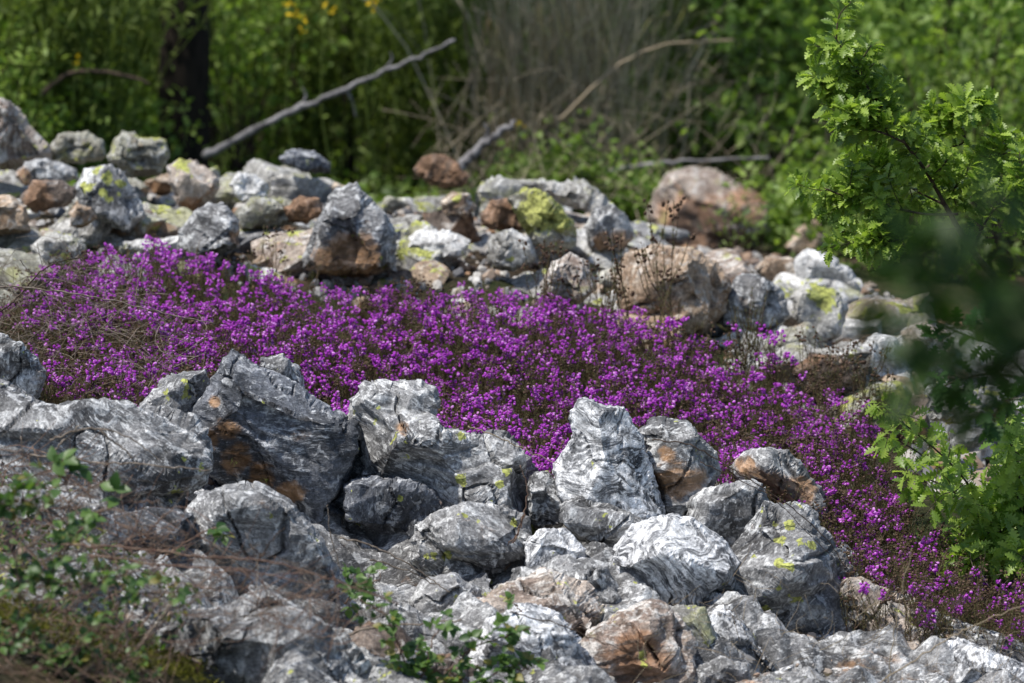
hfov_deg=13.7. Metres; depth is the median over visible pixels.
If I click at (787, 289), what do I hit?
stone
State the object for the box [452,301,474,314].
stone
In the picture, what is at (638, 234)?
stone
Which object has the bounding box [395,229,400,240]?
stone
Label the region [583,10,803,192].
shrub
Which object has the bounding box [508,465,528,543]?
stem
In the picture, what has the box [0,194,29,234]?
rock
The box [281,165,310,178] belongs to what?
stone
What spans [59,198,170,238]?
stone
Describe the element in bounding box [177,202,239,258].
rock
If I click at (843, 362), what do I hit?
heather sprig
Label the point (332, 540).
twig
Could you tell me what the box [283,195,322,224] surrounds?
rock
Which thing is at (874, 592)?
rock
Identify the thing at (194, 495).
stone
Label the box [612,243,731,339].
boulder
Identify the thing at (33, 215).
stone
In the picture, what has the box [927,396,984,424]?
rock
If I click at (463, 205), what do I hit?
rock
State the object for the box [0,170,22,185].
stone
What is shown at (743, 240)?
shrub
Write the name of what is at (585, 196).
rock
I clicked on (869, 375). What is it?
stone
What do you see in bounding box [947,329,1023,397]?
stone
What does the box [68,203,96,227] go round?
rock
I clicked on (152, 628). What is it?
cane
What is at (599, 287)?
stone
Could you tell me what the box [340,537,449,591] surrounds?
cane
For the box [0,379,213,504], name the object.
rock
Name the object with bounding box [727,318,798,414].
heather sprig
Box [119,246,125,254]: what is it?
stone
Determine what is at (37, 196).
rock
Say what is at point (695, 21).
broom bush
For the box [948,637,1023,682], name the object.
rock
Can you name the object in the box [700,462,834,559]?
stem
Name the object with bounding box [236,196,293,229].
rock
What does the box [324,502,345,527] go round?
rock
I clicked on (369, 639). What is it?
rock
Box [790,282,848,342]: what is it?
rock
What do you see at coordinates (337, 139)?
shrub
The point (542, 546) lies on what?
rock
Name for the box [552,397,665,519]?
rock
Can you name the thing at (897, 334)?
stone
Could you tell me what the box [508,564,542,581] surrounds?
rock
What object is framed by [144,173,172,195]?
stone
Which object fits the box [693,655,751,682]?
rock
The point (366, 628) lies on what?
cane
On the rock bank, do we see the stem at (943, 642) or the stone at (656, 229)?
the stone at (656, 229)
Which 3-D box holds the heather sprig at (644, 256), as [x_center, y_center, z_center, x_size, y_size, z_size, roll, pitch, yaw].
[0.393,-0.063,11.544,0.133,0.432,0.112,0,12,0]
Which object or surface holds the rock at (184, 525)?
on the bedrock
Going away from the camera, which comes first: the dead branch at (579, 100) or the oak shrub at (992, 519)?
the oak shrub at (992, 519)
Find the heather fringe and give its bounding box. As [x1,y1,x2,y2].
[654,319,1023,657]
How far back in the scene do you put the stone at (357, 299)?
11.94 m
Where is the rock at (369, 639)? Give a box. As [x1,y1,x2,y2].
[350,621,478,679]
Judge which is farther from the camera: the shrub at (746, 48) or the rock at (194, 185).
the shrub at (746, 48)
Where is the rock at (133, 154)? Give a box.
[107,131,169,177]
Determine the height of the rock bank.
1.239 m
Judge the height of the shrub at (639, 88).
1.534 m
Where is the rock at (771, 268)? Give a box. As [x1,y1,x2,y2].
[753,256,794,281]
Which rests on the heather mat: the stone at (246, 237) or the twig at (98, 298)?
the twig at (98, 298)
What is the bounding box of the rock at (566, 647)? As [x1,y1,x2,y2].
[467,602,595,672]
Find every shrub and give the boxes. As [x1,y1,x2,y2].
[0,0,133,181]
[67,64,232,182]
[153,0,349,177]
[219,0,387,176]
[322,0,521,186]
[396,0,565,188]
[466,107,660,213]
[501,0,726,170]
[559,124,686,222]
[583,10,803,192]
[653,0,923,217]
[675,0,1023,245]
[688,0,1013,195]
[698,166,787,252]
[721,126,862,257]
[741,87,1017,273]
[819,0,1023,268]
[864,396,1023,593]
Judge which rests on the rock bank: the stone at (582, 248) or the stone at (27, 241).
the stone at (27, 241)
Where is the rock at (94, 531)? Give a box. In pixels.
[0,485,124,561]
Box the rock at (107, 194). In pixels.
[75,163,146,232]
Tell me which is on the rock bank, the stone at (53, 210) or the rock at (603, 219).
the stone at (53, 210)
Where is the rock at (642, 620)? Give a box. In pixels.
[578,598,697,682]
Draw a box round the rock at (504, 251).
[486,228,536,271]
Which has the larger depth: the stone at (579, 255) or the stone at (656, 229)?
the stone at (656, 229)
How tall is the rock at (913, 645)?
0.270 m
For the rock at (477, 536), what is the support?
on the bedrock
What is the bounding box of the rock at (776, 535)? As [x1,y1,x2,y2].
[731,500,857,634]
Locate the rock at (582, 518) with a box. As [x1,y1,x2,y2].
[559,495,643,547]
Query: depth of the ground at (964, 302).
12.14 m
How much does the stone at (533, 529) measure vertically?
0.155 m
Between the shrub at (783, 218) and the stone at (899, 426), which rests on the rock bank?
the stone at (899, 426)
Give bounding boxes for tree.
[156,0,210,176]
[342,0,353,183]
[849,153,1023,458]
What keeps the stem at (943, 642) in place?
on the bedrock
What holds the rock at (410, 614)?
on the bedrock
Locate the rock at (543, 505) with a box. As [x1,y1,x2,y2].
[524,471,563,528]
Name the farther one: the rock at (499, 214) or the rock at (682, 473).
the rock at (499, 214)
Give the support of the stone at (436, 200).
on the ground at (964, 302)
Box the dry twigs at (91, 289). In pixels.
[0,236,226,405]
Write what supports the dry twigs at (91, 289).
on the ground at (964, 302)
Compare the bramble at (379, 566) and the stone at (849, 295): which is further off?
the stone at (849, 295)
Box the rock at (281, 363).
[260,353,304,387]
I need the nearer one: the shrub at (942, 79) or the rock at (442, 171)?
the rock at (442, 171)
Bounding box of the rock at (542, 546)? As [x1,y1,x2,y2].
[523,527,585,566]
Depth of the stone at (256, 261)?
12.29 m
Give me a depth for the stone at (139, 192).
13.35 m
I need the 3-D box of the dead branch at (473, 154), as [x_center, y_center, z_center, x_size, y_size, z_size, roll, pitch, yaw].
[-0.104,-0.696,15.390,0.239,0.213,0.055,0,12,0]
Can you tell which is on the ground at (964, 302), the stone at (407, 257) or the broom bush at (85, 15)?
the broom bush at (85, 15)
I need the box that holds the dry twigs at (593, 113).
[382,0,832,220]
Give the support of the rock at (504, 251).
on the rock bank
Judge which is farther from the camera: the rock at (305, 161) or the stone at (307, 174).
the stone at (307, 174)
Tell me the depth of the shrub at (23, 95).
16.28 m
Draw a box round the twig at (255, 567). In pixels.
[240,528,284,586]
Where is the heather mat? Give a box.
[10,232,1019,625]
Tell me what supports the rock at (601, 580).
on the bedrock
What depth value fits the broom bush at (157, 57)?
17.36 m
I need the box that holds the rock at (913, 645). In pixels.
[907,640,919,649]
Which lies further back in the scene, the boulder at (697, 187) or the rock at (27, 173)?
the boulder at (697, 187)
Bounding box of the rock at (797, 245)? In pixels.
[785,219,824,255]
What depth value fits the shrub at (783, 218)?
16.09 m
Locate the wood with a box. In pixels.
[0,0,1023,161]
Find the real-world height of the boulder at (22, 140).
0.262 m
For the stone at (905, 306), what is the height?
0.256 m
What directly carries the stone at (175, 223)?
on the ground at (964, 302)
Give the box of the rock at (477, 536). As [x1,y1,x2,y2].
[408,501,531,579]
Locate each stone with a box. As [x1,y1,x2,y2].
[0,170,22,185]
[0,182,28,198]
[0,226,42,252]
[0,248,57,305]
[0,552,48,589]
[7,563,120,622]
[27,208,39,218]
[39,228,53,235]
[47,183,76,213]
[50,218,112,247]
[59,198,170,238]
[99,255,166,292]
[119,235,193,260]
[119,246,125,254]
[127,178,149,194]
[130,184,147,202]
[143,202,191,238]
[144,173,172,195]
[173,261,201,276]
[176,653,202,675]
[186,489,203,500]
[207,171,245,208]
[209,166,219,177]
[232,228,282,253]
[243,159,334,203]
[245,264,280,287]
[251,227,329,278]
[251,255,271,267]
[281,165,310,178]
[281,220,315,230]
[330,275,373,285]
[332,182,343,190]
[352,297,385,324]
[364,655,436,682]
[371,273,393,285]
[376,203,387,213]
[382,196,407,213]
[387,270,414,289]
[389,214,420,229]
[395,220,446,270]
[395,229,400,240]
[398,197,434,214]
[401,228,408,238]
[411,260,449,285]
[414,195,446,211]
[421,211,480,243]
[446,258,459,266]
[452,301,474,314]
[454,289,466,298]
[468,573,491,596]
[473,181,489,217]
[485,247,549,266]
[490,580,508,589]
[526,228,591,265]
[531,524,565,535]
[558,302,584,313]
[565,211,588,228]
[573,252,586,259]
[587,251,622,272]
[587,253,615,286]
[591,312,690,351]
[593,282,602,293]
[597,606,702,664]
[627,237,647,249]
[629,221,668,244]
[635,221,666,239]
[635,231,641,236]
[656,225,689,244]
[705,248,750,281]
[730,339,871,397]
[762,322,826,350]
[773,272,862,304]
[774,280,797,300]
[779,301,797,326]
[779,665,793,670]
[783,406,831,425]
[829,318,881,344]
[832,381,911,431]
[845,298,933,333]
[865,371,924,394]
[866,369,886,379]
[868,394,931,447]
[886,313,930,337]
[896,679,962,682]
[897,335,943,382]
[924,377,1009,444]
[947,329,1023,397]
[947,428,996,457]
[1012,401,1023,415]
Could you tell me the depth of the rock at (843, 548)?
10.05 m
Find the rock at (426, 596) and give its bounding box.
[408,572,481,613]
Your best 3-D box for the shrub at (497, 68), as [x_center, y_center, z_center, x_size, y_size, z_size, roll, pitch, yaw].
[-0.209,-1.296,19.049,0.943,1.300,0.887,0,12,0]
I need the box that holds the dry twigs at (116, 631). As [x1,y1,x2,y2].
[0,421,384,682]
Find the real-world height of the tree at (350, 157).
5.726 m
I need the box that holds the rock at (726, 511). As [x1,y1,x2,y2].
[686,478,768,546]
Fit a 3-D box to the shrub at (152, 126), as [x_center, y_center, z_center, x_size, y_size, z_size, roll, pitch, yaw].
[-1.565,-0.771,16.995,0.898,0.735,0.823,7,14,30]
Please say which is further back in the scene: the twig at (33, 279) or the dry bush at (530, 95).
the dry bush at (530, 95)
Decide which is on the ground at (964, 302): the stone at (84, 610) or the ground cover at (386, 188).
the ground cover at (386, 188)
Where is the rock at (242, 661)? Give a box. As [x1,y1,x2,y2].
[156,588,371,682]
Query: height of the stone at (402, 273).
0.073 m
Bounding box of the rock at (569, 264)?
[540,251,596,306]
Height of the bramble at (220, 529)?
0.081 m
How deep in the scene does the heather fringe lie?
10.27 m
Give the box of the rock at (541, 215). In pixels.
[507,187,576,253]
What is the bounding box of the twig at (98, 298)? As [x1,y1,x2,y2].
[0,285,214,323]
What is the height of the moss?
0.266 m
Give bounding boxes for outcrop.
[347,379,538,525]
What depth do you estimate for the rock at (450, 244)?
12.47 m
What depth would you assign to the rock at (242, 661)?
8.52 m
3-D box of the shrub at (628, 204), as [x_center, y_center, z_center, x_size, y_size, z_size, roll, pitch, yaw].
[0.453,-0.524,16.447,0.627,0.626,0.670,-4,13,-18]
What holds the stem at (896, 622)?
on the bedrock
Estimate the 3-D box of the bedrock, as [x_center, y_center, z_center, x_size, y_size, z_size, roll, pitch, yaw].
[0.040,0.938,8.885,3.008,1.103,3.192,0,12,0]
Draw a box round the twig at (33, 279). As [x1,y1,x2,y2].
[0,258,79,311]
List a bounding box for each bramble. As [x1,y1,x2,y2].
[0,460,192,682]
[40,446,161,559]
[160,522,234,559]
[336,562,387,618]
[342,577,548,682]
[503,591,521,617]
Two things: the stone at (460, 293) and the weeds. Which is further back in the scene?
the stone at (460, 293)
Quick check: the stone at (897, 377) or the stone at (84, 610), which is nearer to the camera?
the stone at (84, 610)
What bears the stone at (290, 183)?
on the ground at (964, 302)
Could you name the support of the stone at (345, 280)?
on the ground at (964, 302)
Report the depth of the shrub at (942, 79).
15.87 m
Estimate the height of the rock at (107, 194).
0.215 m
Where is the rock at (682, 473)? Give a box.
[638,416,721,515]
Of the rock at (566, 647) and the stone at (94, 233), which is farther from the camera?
the stone at (94, 233)
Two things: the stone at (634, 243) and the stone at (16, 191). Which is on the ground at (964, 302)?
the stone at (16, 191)
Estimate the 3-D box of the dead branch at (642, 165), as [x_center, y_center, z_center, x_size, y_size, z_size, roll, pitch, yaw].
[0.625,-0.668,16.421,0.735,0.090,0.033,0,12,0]
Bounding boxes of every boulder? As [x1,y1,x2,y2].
[0,98,52,170]
[302,182,396,276]
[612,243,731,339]
[646,166,771,249]
[862,332,908,377]
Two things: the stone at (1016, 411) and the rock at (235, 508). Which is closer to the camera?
the rock at (235, 508)
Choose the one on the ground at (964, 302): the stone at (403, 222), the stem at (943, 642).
the stone at (403, 222)
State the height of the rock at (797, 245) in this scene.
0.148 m
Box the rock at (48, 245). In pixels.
[30,231,87,267]
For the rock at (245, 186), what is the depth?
12.84 m
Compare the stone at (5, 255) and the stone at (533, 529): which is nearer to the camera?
the stone at (533, 529)
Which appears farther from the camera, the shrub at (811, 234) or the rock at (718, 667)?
the shrub at (811, 234)
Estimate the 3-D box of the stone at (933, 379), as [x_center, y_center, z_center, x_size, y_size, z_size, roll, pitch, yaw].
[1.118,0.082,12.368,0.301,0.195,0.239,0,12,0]
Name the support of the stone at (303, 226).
on the ground at (964, 302)
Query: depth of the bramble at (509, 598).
9.01 m
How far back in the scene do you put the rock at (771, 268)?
13.09 m
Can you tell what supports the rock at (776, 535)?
on the bedrock
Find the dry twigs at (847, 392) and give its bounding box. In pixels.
[759,315,893,434]
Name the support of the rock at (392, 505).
on the bedrock
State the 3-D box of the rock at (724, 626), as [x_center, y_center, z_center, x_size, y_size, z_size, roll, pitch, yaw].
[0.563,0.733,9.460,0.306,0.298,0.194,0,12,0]
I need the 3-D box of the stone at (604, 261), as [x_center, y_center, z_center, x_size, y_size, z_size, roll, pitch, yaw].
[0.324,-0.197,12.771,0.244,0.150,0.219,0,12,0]
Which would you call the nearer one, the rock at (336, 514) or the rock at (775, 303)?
the rock at (336, 514)
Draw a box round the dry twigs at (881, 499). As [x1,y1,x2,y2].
[704,403,1016,629]
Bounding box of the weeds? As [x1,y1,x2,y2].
[0,472,201,682]
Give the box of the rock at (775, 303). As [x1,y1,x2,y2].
[717,273,789,332]
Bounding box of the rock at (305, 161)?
[277,149,330,173]
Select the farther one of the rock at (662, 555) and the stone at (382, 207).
the stone at (382, 207)
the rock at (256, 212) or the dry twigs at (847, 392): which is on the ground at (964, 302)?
the dry twigs at (847, 392)
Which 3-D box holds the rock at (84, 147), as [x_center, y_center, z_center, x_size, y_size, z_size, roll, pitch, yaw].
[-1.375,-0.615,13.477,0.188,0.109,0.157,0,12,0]
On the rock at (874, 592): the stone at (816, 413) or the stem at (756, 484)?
the stem at (756, 484)
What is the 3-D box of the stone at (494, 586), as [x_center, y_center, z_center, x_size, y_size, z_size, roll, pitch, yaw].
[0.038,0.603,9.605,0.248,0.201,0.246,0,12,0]
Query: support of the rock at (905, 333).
on the stone
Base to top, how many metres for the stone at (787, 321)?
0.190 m
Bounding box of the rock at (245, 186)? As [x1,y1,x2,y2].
[229,171,268,203]
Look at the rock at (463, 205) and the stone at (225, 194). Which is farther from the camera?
the stone at (225, 194)
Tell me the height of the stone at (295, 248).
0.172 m
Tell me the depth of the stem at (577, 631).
8.92 m
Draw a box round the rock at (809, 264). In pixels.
[792,248,858,288]
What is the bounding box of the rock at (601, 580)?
[558,562,620,603]
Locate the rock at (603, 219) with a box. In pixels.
[584,201,634,254]
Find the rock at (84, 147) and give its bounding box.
[50,131,105,163]
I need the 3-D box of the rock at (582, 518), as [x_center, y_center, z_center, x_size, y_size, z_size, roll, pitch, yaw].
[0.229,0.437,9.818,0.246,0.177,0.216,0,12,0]
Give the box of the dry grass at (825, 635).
[633,545,1022,682]
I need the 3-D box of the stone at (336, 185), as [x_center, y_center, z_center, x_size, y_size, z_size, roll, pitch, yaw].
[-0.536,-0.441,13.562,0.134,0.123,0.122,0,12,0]
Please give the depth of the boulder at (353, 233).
12.12 m
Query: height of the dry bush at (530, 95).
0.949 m
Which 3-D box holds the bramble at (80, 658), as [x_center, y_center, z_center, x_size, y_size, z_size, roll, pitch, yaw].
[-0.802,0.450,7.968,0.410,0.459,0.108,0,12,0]
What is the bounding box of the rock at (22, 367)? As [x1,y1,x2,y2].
[0,333,46,398]
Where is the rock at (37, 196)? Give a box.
[20,179,76,212]
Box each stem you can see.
[72,54,81,173]
[135,252,145,299]
[283,1,306,168]
[320,1,335,176]
[365,0,382,200]
[468,426,559,464]
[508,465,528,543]
[510,611,649,664]
[513,120,524,178]
[652,439,853,576]
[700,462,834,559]
[879,605,1023,682]
[887,548,911,682]
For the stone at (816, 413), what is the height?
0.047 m
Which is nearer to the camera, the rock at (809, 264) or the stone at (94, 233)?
the stone at (94, 233)
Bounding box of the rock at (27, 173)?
[15,158,78,185]
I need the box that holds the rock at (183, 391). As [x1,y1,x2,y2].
[139,369,209,412]
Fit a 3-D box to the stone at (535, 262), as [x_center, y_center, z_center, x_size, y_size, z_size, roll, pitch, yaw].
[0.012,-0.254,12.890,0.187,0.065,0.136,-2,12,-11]
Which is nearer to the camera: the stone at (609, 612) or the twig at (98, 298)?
the stone at (609, 612)
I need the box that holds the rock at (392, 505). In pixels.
[342,475,444,537]
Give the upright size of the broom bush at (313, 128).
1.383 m
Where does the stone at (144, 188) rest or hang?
on the ground at (964, 302)
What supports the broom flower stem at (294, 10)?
on the ground at (964, 302)
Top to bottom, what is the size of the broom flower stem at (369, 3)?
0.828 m
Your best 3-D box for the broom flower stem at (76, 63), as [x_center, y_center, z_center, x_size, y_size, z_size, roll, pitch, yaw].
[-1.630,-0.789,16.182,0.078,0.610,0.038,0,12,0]
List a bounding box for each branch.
[30,425,209,470]
[38,68,149,97]
[201,39,454,158]
[458,119,515,170]
[559,39,734,120]
[580,157,769,178]
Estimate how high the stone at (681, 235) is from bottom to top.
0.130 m
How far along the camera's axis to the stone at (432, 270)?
12.35 m
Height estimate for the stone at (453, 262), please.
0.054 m
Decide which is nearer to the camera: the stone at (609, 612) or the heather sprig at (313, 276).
the stone at (609, 612)
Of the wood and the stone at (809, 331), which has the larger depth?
the wood
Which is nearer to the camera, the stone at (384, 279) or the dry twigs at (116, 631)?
the dry twigs at (116, 631)
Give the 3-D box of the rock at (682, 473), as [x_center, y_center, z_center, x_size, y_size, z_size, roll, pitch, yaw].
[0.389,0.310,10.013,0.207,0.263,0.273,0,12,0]
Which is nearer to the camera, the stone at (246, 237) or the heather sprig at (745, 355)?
the heather sprig at (745, 355)
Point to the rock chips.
(749, 258)
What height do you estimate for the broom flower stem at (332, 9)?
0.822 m
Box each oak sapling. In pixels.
[784,0,1023,316]
[916,306,1023,442]
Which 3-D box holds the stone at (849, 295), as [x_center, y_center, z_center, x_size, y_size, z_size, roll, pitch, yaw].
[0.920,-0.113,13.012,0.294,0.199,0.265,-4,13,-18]
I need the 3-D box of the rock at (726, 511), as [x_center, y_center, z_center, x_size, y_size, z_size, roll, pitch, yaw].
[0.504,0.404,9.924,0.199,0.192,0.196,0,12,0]
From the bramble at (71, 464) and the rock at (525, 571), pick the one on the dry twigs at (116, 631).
the bramble at (71, 464)
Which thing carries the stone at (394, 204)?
on the ground at (964, 302)
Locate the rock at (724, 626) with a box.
[708,605,778,671]
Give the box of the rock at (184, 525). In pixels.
[110,506,198,561]
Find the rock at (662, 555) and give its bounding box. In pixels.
[611,513,741,605]
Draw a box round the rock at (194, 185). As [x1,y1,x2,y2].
[166,158,219,210]
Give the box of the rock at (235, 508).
[184,481,353,626]
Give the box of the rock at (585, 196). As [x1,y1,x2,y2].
[478,175,607,213]
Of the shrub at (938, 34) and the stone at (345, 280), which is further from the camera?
the shrub at (938, 34)
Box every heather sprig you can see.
[247,224,294,317]
[304,254,325,311]
[518,236,567,363]
[566,254,629,338]
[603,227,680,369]
[633,242,679,353]
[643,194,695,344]
[726,286,775,402]
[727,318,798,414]
[785,326,866,421]
[816,339,889,438]
[845,351,895,487]
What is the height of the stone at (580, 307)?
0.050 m
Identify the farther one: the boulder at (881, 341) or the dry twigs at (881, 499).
the boulder at (881, 341)
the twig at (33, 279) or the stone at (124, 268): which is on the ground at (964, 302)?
the stone at (124, 268)
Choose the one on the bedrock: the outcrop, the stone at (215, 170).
the outcrop
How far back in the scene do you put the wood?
21.34 m
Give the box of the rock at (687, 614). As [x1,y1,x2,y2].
[670,604,716,646]
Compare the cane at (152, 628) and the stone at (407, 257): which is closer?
the cane at (152, 628)
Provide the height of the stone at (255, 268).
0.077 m
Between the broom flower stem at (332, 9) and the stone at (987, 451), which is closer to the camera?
the stone at (987, 451)
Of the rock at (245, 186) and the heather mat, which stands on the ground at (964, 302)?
the heather mat
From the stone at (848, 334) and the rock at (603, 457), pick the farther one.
the stone at (848, 334)
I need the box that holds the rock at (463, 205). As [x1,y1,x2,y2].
[440,191,476,218]
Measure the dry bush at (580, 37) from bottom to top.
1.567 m
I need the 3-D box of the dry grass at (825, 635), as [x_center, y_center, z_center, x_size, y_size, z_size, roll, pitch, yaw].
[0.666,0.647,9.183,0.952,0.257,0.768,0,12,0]
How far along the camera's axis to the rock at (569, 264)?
11.95 m
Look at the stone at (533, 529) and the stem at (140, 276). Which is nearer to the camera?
the stone at (533, 529)
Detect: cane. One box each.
[60,543,399,604]
[90,555,319,587]
[110,590,172,673]
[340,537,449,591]
[349,619,461,635]
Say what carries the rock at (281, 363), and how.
on the bedrock
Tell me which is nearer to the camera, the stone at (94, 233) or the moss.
the moss
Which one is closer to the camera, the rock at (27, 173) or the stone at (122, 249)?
the stone at (122, 249)
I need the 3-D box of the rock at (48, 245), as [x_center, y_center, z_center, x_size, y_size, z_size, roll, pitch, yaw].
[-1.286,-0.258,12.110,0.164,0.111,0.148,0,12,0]
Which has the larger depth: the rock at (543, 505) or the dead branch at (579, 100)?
the dead branch at (579, 100)
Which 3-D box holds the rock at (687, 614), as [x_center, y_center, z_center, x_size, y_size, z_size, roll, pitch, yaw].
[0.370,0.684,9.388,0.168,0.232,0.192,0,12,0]
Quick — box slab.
[189,348,362,523]
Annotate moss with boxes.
[0,593,222,682]
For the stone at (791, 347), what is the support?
on the rock bank
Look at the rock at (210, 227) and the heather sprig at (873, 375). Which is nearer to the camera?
the heather sprig at (873, 375)
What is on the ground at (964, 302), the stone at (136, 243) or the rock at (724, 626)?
the stone at (136, 243)
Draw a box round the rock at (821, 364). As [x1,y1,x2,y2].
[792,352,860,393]
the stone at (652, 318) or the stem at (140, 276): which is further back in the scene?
the stone at (652, 318)
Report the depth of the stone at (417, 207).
13.81 m
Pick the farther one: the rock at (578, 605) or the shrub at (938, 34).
the shrub at (938, 34)
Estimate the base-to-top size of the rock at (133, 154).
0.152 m
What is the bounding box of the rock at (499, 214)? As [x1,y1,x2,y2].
[479,198,523,230]
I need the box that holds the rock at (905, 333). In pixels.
[901,324,954,357]
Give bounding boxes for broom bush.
[0,0,214,182]
[20,0,249,181]
[208,0,441,180]
[267,0,566,197]
[572,0,953,193]
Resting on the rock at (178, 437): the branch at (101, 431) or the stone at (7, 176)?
the branch at (101, 431)
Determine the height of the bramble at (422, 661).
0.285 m
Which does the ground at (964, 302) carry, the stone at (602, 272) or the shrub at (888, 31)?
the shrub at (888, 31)
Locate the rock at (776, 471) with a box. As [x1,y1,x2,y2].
[727,447,828,518]
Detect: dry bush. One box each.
[364,0,736,193]
[450,0,571,192]
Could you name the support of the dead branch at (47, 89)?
on the shrub at (23, 95)
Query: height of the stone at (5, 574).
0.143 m
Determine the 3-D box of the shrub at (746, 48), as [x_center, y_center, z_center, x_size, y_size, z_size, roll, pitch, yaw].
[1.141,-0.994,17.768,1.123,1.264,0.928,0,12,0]
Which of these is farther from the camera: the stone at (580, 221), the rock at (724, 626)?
the stone at (580, 221)
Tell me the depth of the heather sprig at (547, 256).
11.63 m
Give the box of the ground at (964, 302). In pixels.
[0,0,1023,682]
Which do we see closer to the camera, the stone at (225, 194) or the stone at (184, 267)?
the stone at (184, 267)
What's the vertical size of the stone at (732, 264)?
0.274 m
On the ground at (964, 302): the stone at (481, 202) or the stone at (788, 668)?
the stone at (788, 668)
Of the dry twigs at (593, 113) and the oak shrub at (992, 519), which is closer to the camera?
the oak shrub at (992, 519)
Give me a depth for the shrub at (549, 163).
16.39 m
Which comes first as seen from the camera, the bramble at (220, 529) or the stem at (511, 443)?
the bramble at (220, 529)
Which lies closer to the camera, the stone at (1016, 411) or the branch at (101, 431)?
the branch at (101, 431)
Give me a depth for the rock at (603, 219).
12.75 m
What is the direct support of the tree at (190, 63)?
on the ground at (964, 302)
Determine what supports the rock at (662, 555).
on the bedrock
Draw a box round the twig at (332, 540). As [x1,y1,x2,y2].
[326,505,340,570]
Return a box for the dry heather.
[0,265,204,406]
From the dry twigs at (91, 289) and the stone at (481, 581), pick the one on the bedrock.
the stone at (481, 581)
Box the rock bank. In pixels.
[95,196,891,436]
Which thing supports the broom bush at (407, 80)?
on the ground at (964, 302)
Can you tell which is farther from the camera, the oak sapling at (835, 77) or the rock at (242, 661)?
the oak sapling at (835, 77)
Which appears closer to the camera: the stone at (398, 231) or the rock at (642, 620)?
the rock at (642, 620)
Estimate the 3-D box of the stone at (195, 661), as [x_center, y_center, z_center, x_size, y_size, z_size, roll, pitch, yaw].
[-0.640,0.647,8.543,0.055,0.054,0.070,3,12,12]
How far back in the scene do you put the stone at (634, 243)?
13.54 m
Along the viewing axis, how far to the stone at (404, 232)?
12.95 m
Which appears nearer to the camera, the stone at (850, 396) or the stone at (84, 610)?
the stone at (84, 610)
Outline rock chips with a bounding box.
[1,190,1001,681]
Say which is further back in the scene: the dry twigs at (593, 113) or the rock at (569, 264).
the dry twigs at (593, 113)
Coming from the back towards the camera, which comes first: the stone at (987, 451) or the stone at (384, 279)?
the stone at (384, 279)
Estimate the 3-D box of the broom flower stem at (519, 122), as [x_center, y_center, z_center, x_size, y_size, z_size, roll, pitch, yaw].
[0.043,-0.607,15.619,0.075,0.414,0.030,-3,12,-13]
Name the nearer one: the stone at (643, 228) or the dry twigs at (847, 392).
the dry twigs at (847, 392)
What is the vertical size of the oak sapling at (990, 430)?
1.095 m
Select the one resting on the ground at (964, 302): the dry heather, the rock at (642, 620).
the dry heather
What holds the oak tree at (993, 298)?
on the ground at (964, 302)
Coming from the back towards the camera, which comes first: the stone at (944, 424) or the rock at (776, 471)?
the stone at (944, 424)
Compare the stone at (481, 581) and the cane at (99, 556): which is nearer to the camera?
the cane at (99, 556)
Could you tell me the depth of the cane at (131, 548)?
8.27 m
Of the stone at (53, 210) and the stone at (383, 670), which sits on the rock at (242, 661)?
the stone at (383, 670)
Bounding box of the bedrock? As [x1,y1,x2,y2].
[48,477,1023,682]
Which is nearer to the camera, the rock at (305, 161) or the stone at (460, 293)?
the stone at (460, 293)
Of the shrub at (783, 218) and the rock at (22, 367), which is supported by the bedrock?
the rock at (22, 367)
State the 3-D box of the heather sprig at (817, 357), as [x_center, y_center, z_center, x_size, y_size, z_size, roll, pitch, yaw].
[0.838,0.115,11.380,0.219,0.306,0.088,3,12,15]
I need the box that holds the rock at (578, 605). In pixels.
[476,567,606,637]
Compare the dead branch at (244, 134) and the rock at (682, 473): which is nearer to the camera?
the rock at (682, 473)
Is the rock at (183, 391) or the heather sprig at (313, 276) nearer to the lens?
the rock at (183, 391)
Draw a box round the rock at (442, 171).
[413,153,469,188]
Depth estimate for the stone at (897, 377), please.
11.87 m
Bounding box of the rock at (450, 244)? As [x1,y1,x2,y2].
[397,229,470,260]
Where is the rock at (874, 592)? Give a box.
[840,576,942,642]
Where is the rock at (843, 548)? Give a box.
[839,542,861,571]
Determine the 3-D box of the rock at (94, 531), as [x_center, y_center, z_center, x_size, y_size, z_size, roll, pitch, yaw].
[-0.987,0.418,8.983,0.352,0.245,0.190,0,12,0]
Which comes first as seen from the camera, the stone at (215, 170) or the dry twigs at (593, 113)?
the stone at (215, 170)
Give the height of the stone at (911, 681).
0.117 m
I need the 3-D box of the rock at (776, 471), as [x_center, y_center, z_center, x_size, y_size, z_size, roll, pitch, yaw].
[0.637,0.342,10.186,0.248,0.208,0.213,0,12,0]
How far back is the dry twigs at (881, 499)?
10.53 m
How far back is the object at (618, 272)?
11.43 m
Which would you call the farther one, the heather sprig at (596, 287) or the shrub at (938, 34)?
the shrub at (938, 34)
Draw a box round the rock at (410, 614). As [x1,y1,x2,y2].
[351,595,480,655]
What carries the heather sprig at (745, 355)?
on the ground at (964, 302)
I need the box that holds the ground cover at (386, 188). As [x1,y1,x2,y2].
[67,140,1023,279]
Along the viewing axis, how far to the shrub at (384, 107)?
19.20 m
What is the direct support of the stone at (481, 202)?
on the rock bank

